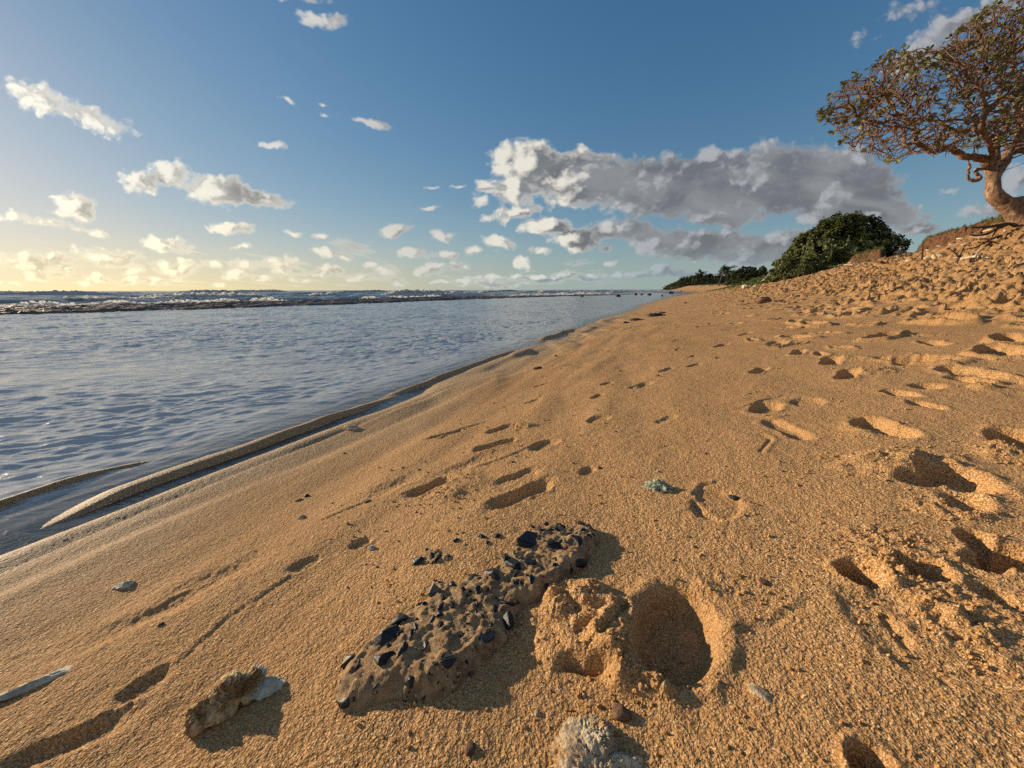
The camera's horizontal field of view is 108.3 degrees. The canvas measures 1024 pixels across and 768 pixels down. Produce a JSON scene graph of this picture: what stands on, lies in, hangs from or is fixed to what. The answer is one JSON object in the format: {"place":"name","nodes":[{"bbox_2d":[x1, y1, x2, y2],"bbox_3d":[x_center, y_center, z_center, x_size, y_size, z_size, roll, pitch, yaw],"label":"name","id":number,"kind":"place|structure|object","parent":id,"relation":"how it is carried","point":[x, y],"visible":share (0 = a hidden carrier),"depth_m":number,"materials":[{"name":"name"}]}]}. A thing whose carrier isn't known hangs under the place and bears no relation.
{"place":"outdoors","nodes":[
{"label":"outdoors","id":0,"kind":"place"},
{"bbox_2d":[0,289,696,515],"bbox_3d":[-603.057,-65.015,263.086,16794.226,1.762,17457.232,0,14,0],"label":"ocean","id":1,"kind":"structure","parent":0,"point":[82,393],"depth_m":4.93,"materials":[{"name":"liquid"}]},
{"bbox_2d":[0,288,611,306],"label":"surf foam","id":2,"kind":"object","parent":1,"relation":"on","point":[111,299],"visible":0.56,"depth_m":28.35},
{"bbox_2d":[343,425,357,430],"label":"pebble","id":3,"kind":"object","parent":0,"point":[350,427],"visible":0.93,"depth_m":2.27,"materials":[{"name":"grey stone"}]},
{"bbox_2d":[0,215,1023,767],"bbox_3d":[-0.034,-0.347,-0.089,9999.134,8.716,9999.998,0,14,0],"label":"beach","id":4,"kind":"structure","parent":0,"point":[222,557],"depth_m":0.96,"materials":[{"name":"beige sand"}]},
{"bbox_2d":[0,665,73,700],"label":"driftwood","id":5,"kind":"object","parent":4,"relation":"on","point":[22,689],"visible":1,"depth_m":0.73,"materials":[{"name":"grey wood"}]},
{"bbox_2d":[111,580,134,589],"bbox_3d":[-1.073,0.556,1.020,0.050,0.019,0.027,-7,16,-25],"label":"half buried stone","id":6,"kind":"object","parent":4,"relation":"on","point":[123,585],"visible":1,"depth_m":1.02,"materials":[{"name":"grey stone"}]},
{"bbox_2d":[183,664,267,738],"bbox_3d":[-0.500,0.544,0.650,0.074,0.070,0.125,10,18,35],"label":"coral rock","id":7,"kind":"object","parent":4,"relation":"on","point":[229,694],"visible":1,"depth_m":0.63,"materials":[{"name":"beige stone"}]},
{"bbox_2d":[249,675,286,700],"bbox_3d":[-0.445,0.550,0.672,0.068,0.023,0.048,-3,6,-10],"label":"flat stone","id":8,"kind":"object","parent":4,"relation":"on","point":[269,686],"visible":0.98,"depth_m":0.67,"materials":[{"name":"grey stone"}]},
{"bbox_2d":[298,515,305,519],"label":"tan pebble","id":9,"kind":"object","parent":4,"relation":"on","point":[300,517],"visible":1,"depth_m":1.29,"materials":[{"name":"beige stone"}]},
{"bbox_2d":[0,292,662,314],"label":"reef","id":10,"kind":"object","parent":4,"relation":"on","point":[83,308],"visible":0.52,"depth_m":19.61},
{"bbox_2d":[368,545,374,550],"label":"round pebble","id":11,"kind":"object","parent":4,"relation":"on","point":[371,547],"visible":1,"depth_m":1.05,"materials":[{"name":"grey stone"}]},
{"bbox_2d":[411,548,450,565],"bbox_3d":[-0.207,0.462,0.962,0.159,0.067,0.117,0,14,0],"label":"conglomerate rock","id":12,"kind":"object","parent":4,"relation":"on","point":[431,556],"visible":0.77,"depth_m":0.94,"materials":[{"name":"beige stone"}]},
{"bbox_2d":[334,520,600,715],"bbox_3d":[-0.042,0.466,0.823,0.278,0.120,0.710,13,20,43],"label":"conglomerate boulder","id":13,"kind":"object","parent":4,"relation":"on","point":[444,639],"visible":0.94,"depth_m":0.70,"materials":[{"name":"beige stone"}]},
{"bbox_2d":[464,740,474,756],"bbox_3d":[-0.060,0.519,0.526,0.016,0.010,0.020,1,14,4],"label":"pebble","id":14,"kind":"object","parent":4,"relation":"on","point":[469,748],"visible":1,"depth_m":0.52,"materials":[{"name":"brown stone"}]},
{"bbox_2d":[534,709,539,715],"bbox_3d":[0.039,0.504,0.567,0.010,0.008,0.008,-4,15,-16],"label":"tiny shell","id":15,"kind":"object","parent":4,"relation":"on","point":[536,712],"visible":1,"depth_m":0.56},
{"bbox_2d":[549,713,643,767],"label":"pale coral block","id":16,"kind":"object","parent":4,"relation":"on","point":[586,740],"depth_m":0.50,"materials":[{"name":"beige stone"}]},
{"bbox_2d":[612,703,631,720],"bbox_3d":[0.164,0.491,0.552,0.028,0.020,0.022,1,14,4],"label":"brown pebble","id":17,"kind":"object","parent":4,"relation":"on","point":[620,711],"visible":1,"depth_m":0.55,"materials":[{"name":"stone"}]},
{"bbox_2d":[629,318,644,320],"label":"shore rock","id":18,"kind":"object","parent":4,"relation":"on","point":[634,319],"visible":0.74,"depth_m":9.21,"materials":[{"name":"grey stone"}]},
{"bbox_2d":[647,313,664,316],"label":"shore rock","id":19,"kind":"object","parent":4,"relation":"on","point":[654,314],"visible":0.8,"depth_m":9.62,"materials":[{"name":"black stone"}]},
{"bbox_2d":[642,478,673,493],"bbox_3d":[0.458,0.322,1.159,0.100,0.048,0.062,6,16,24],"label":"green coral","id":20,"kind":"object","parent":4,"relation":"on","point":[660,486],"visible":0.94,"depth_m":1.15},
{"bbox_2d":[718,264,737,285],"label":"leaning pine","id":21,"kind":"object","parent":4,"relation":"on","point":[727,269],"visible":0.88,"depth_m":98.89,"materials":[{"name":"plant"}]},
{"bbox_2d":[728,495,739,499],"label":"dark stone","id":22,"kind":"object","parent":4,"relation":"on","point":[733,497],"visible":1,"depth_m":1.05,"materials":[{"name":"grey stone"}]},
{"bbox_2d":[723,266,761,285],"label":"tree","id":23,"kind":"object","parent":4,"relation":"on","point":[743,274],"visible":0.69,"depth_m":56.69,"materials":[{"name":"green plant"}]},
{"bbox_2d":[746,683,772,702],"bbox_3d":[0.366,0.454,0.543,0.038,0.009,0.020,13,20,43],"label":"pale chip","id":24,"kind":"object","parent":4,"relation":"on","point":[758,691],"visible":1,"depth_m":0.54,"materials":[{"name":"beige stone"}]},
{"bbox_2d":[753,297,771,303],"bbox_3d":[5.881,-1.942,8.673,0.467,0.209,0.290,-2,14,-7],"label":"pointed rock","id":25,"kind":"object","parent":4,"relation":"on","point":[760,300],"visible":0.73,"depth_m":8.57,"materials":[{"name":"brown stone"}]},
{"bbox_2d":[756,266,768,276],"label":"bush","id":26,"kind":"object","parent":4,"relation":"on","point":[761,270],"visible":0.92,"depth_m":55.36,"materials":[{"name":"green plant"}]},
{"bbox_2d":[759,577,769,584],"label":"flat rock","id":27,"kind":"object","parent":4,"relation":"on","point":[762,581],"visible":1,"depth_m":0.74,"materials":[{"name":"brown stone"}]},
{"bbox_2d":[697,263,847,292],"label":"creeping plants","id":28,"kind":"object","parent":4,"relation":"on","point":[754,281],"visible":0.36,"depth_m":39.86,"materials":[{"name":"green plant"}]},
{"bbox_2d":[764,256,804,282],"bbox_3d":[18.293,-7.518,24.492,2.431,1.901,2.583,0,14,0],"label":"shrub","id":29,"kind":"object","parent":4,"relation":"on","point":[780,271],"visible":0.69,"depth_m":24.03,"materials":[{"name":"green plant"}]},
{"bbox_2d":[789,257,828,276],"bbox_3d":[19.001,-7.421,23.785,2.579,1.420,2.015,0,14,0],"label":"shrub","id":30,"kind":"object","parent":4,"relation":"on","point":[812,265],"visible":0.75,"depth_m":23.21,"materials":[{"name":"green plant"}]},
{"bbox_2d":[771,210,913,266],"bbox_3d":[23.675,-10.167,27.222,8.054,4.934,7.908,0,14,0],"label":"bush","id":31,"kind":"object","parent":4,"relation":"on","point":[828,241],"visible":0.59,"depth_m":25.25,"materials":[{"name":"green plant"}]},
{"bbox_2d":[812,221,1023,274],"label":"wrack debris","id":32,"kind":"object","parent":4,"relation":"on","point":[905,255],"visible":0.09,"depth_m":13.97,"materials":[{"name":"brown wood"}]},
{"bbox_2d":[815,0,1023,249],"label":"windswept tree","id":33,"kind":"object","parent":4,"relation":"on","point":[994,163],"visible":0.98,"depth_m":10.17,"materials":[{"name":"brown plant"}]},
{"bbox_2d":[854,214,1004,261],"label":"grass","id":34,"kind":"structure","parent":4,"relation":"on","point":[923,241],"depth_m":16.73,"materials":[{"name":"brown plant"}]},
{"bbox_2d":[931,252,947,258],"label":"white stone","id":35,"kind":"object","parent":4,"relation":"on","point":[933,256],"visible":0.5,"depth_m":11.15,"materials":[{"name":"white stone"}]},
{"bbox_2d":[950,248,963,262],"bbox_3d":[10.173,-2.897,8.493,0.272,0.432,0.073,1,14,3],"label":"stick","id":36,"kind":"object","parent":4,"relation":"on","point":[958,256],"visible":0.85,"depth_m":8.48,"materials":[{"name":"brown wood"}]},
{"bbox_2d":[959,250,989,260],"bbox_3d":[10.619,-2.923,8.405,0.180,0.254,1.085,6,15,22],"label":"drift branch","id":37,"kind":"object","parent":4,"relation":"on","point":[976,255],"visible":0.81,"depth_m":8.46,"materials":[{"name":"beige wood"}]},
{"bbox_2d":[0,0,1023,290],"label":"sky","id":38,"kind":"structure","parent":0,"point":[146,145],"materials":[{"name":"blue"}]},
{"bbox_2d":[662,276,725,289],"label":"headland","id":39,"kind":"structure","parent":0,"point":[693,282],"depth_m":180.09,"materials":[{"name":"green plant"}]},
{"bbox_2d":[663,274,725,288],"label":"headland scrub","id":40,"kind":"object","parent":39,"relation":"on","point":[706,278],"visible":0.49,"depth_m":181.18,"materials":[{"name":"green plant"}]},
{"bbox_2d":[694,269,707,277],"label":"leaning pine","id":41,"kind":"object","parent":39,"relation":"on","point":[700,273],"visible":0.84,"depth_m":184.44,"materials":[{"name":"plant"}]}
]}

